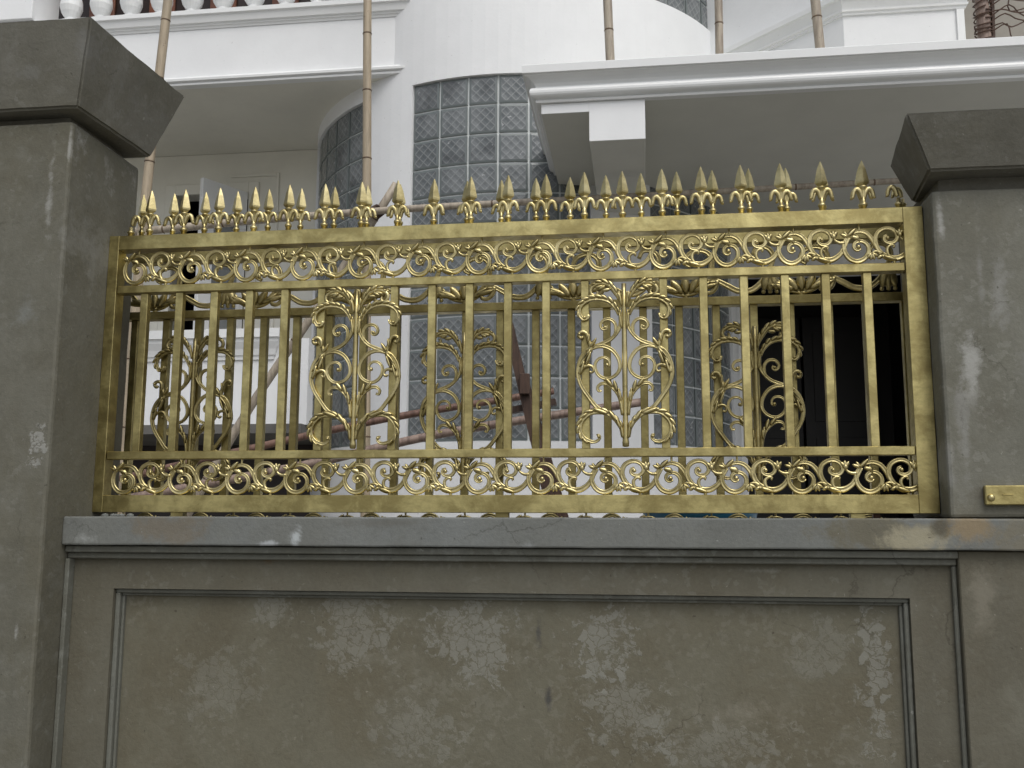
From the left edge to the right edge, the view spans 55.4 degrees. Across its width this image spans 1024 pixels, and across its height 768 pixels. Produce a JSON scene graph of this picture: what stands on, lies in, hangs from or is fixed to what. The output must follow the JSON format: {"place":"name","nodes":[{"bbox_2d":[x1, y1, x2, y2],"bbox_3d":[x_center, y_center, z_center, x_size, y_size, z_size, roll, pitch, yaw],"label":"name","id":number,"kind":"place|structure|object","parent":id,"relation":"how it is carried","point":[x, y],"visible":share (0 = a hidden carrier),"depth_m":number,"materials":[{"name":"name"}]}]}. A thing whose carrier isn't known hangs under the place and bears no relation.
{"place":"outdoors","nodes":[
{"label":"outdoors","id":0,"kind":"place"},
{"bbox_2d":[643,513,757,517],"bbox_3d":[0.734,0.954,3.758,0.470,0.945,0.470,-1,-8,7],"label":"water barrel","id":1,"kind":"object","parent":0,"point":[700,515],"visible":0.09,"depth_m":3.62,"materials":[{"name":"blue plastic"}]},
{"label":"yard ground","id":2,"kind":"structure","parent":0,"visible":0},
{"bbox_2d":[117,0,172,513],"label":"bamboo pole","id":3,"kind":"object","parent":2,"relation":"on","point":[149,163],"visible":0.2,"depth_m":6.05,"materials":[{"name":"beige wood"}]},
{"bbox_2d":[120,388,553,478],"bbox_3d":[-1.032,0.297,5.569,2.558,0.521,0.059,-1,-8,8],"label":"bamboo pole","id":4,"kind":"object","parent":3,"relation":"attached to","point":[370,422],"visible":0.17,"depth_m":5.53,"materials":[{"name":"brown wood"}]},
{"bbox_2d":[131,398,640,494],"bbox_3d":[-0.748,0.377,5.418,2.958,0.568,0.065,-1,-8,8],"label":"bamboo pole","id":5,"kind":"object","parent":3,"relation":"attached to","point":[447,432],"visible":0.29,"depth_m":5.38,"materials":[{"name":"brown wood"}]},
{"bbox_2d":[187,182,395,516],"bbox_3d":[-1.588,0.249,5.898,1.815,2.973,0.130,-1,-8,11],"label":"bamboo pole","id":6,"kind":"object","parent":2,"relation":"on","point":[307,322],"visible":0.24,"depth_m":5.93,"materials":[{"name":"beige wood"}]},
{"bbox_2d":[134,178,900,235],"bbox_3d":[-0.288,-1.028,5.818,5.801,0.209,0.060,-1,-8,7],"label":"bamboo pole","id":7,"kind":"object","parent":6,"relation":"attached to","point":[161,229],"visible":0.32,"depth_m":5.76,"materials":[{"name":"beige wood"}]},
{"bbox_2d":[360,0,371,516],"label":"bamboo pole","id":8,"kind":"object","parent":2,"relation":"on","point":[367,37],"visible":0.37,"depth_m":6.17,"materials":[{"name":"beige wood"}]},
{"bbox_2d":[0,0,1023,517],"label":"white house","id":9,"kind":"structure","parent":2,"relation":"on","point":[486,96],"depth_m":6.51,"materials":[{"name":"paint"}]},
{"bbox_2d":[58,0,310,18],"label":"balcony door","id":10,"kind":"structure","parent":9,"relation":"in","point":[177,4],"depth_m":8.37,"materials":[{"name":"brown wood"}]},
{"bbox_2d":[193,177,247,329],"bbox_3d":[-2.324,-0.583,7.729,0.048,2.065,0.440,-6,-10,35],"label":"window","id":11,"kind":"structure","parent":9,"relation":"in","point":[212,187],"depth_m":7.77,"materials":[{"name":"glass"}]},
{"bbox_2d":[312,105,362,448],"bbox_3d":[-1.283,-0.727,7.143,0.143,2.435,0.988,5,-10,-30],"label":"glass block window","id":12,"kind":"structure","parent":9,"relation":"in","point":[341,150],"depth_m":6.96,"materials":[{"name":"grey"}]},
{"bbox_2d":[408,75,590,442],"bbox_3d":[-0.084,-0.833,6.383,1.178,2.435,0.185,-1,-8,7],"label":"glass block window","id":13,"kind":"structure","parent":9,"relation":"in","point":[483,129],"depth_m":6.38,"materials":[{"name":"grey"}]},
{"bbox_2d":[603,0,614,59],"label":"bamboo pole","id":14,"kind":"object","parent":9,"relation":"on","point":[608,30],"visible":0.52,"depth_m":5.62,"materials":[{"name":"beige wood"}]},
{"bbox_2d":[657,0,707,28],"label":"glass block window","id":15,"kind":"structure","parent":9,"relation":"in","point":[696,9],"depth_m":7.08,"materials":[{"name":"grey"}]},
{"bbox_2d":[650,187,732,446],"bbox_3d":[1.260,-0.760,6.848,0.143,2.435,0.988,-8,-11,43],"label":"glass block window","id":16,"kind":"structure","parent":9,"relation":"in","point":[691,319],"depth_m":6.62,"materials":[{"name":"grey"}]},
{"bbox_2d":[714,0,723,53],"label":"bamboo pole","id":17,"kind":"object","parent":9,"relation":"on","point":[718,6],"visible":0.56,"depth_m":5.54,"materials":[{"name":"beige wood"}]},
{"bbox_2d":[748,318,805,517],"bbox_3d":[2.402,0.765,9.136,0.660,2.810,0.048,-1,-8,7],"label":"door","id":18,"kind":"structure","parent":9,"relation":"in","point":[774,437],"depth_m":9.18,"materials":[{"name":"black wood"}]},
{"bbox_2d":[810,0,824,47],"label":"bamboo pole","id":19,"kind":"object","parent":9,"relation":"on","point":[817,24],"visible":0.55,"depth_m":5.46,"materials":[{"name":"beige wood"}]},
{"bbox_2d":[801,316,883,517],"bbox_3d":[3.076,0.754,9.048,0.660,2.810,0.048,-1,-8,7],"label":"door","id":20,"kind":"structure","parent":9,"relation":"in","point":[848,337],"depth_m":9.13,"materials":[{"name":"black wood"}]},
{"bbox_2d":[974,0,991,38],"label":"bamboo pole","id":21,"kind":"object","parent":9,"relation":"on","point":[981,19],"visible":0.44,"depth_m":5.44,"materials":[{"name":"beige wood"}]},
{"bbox_2d":[972,0,1023,38],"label":"wire tangle","id":22,"kind":"object","parent":21,"relation":"attached to","point":[991,8],"visible":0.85,"depth_m":5.43,"materials":[{"name":"black metal"}]},
{"bbox_2d":[512,322,568,517],"bbox_3d":[0.230,0.634,4.875,0.626,1.912,0.168,-1,-8,7],"label":"timber trestle","id":23,"kind":"object","parent":2,"relation":"on","point":[522,377],"visible":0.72,"depth_m":4.93,"materials":[{"name":"brown wood"}]},
{"label":"street","id":24,"kind":"structure","parent":0,"visible":0},
{"bbox_2d":[0,17,182,767],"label":"gate pillar","id":25,"kind":"structure","parent":24,"relation":"on","point":[88,105],"depth_m":3.05,"materials":[{"name":"grey concrete"}]},
{"bbox_2d":[51,516,1023,767],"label":"boundary wall","id":26,"kind":"structure","parent":24,"relation":"on","point":[371,642],"depth_m":2.82,"materials":[{"name":"grey concrete"}]},
{"bbox_2d":[101,513,133,516],"bbox_3d":[-1.253,0.417,3.096,0.103,0.014,0.033,-1,-8,7],"label":"mortar crumb","id":27,"kind":"object","parent":26,"relation":"on","point":[116,515],"visible":0.81,"depth_m":3.09,"materials":[{"name":"grey concrete"}]},
{"bbox_2d":[92,161,939,517],"bbox_3d":[-0.057,-0.132,3.075,2.612,1.096,0.060,-1,-8,7],"label":"fence panel","id":28,"kind":"object","parent":26,"relation":"on","point":[922,449],"visible":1,"depth_m":3.05,"materials":[{"name":"gold metal"}]},
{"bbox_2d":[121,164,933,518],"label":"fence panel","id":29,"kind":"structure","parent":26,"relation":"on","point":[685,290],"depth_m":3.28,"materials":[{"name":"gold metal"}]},
{"bbox_2d":[872,514,880,517],"bbox_3d":[1.082,0.393,2.897,0.020,0.012,0.020,-1,-8,7],"label":"brick chip","id":30,"kind":"object","parent":26,"relation":"on","point":[875,515],"visible":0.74,"depth_m":2.89,"materials":[{"name":"red brick"}]},
{"bbox_2d":[890,107,1023,518],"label":"gate pillar","id":31,"kind":"structure","parent":26,"relation":"on","point":[959,174],"depth_m":2.79,"materials":[{"name":"grey concrete"}]},
{"bbox_2d":[983,485,1023,504],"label":"latch plate","id":32,"kind":"object","parent":31,"relation":"attached to","point":[1003,494],"visible":1,"depth_m":2.69,"materials":[{"name":"gold metal"}]}
]}

